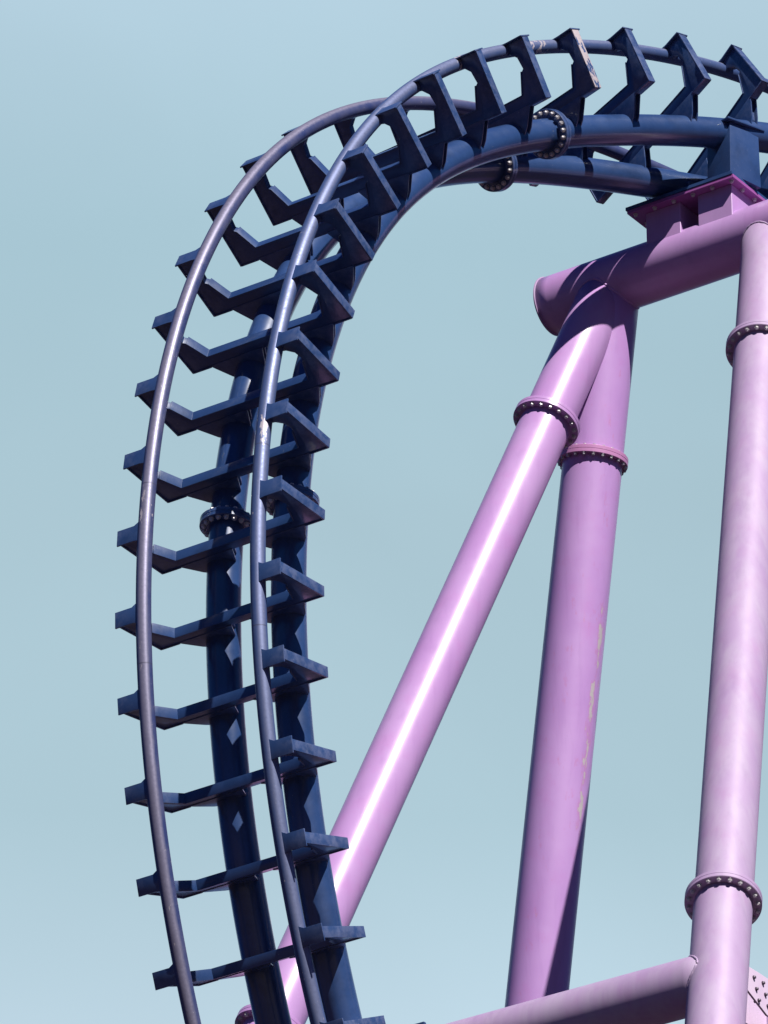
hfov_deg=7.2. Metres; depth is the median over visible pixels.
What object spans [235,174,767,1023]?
support frame
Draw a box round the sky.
[0,0,767,1023]
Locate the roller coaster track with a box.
[115,27,767,1023]
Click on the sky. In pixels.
(121, 121)
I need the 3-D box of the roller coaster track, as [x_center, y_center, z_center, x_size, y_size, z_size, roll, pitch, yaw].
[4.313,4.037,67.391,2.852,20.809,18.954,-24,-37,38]

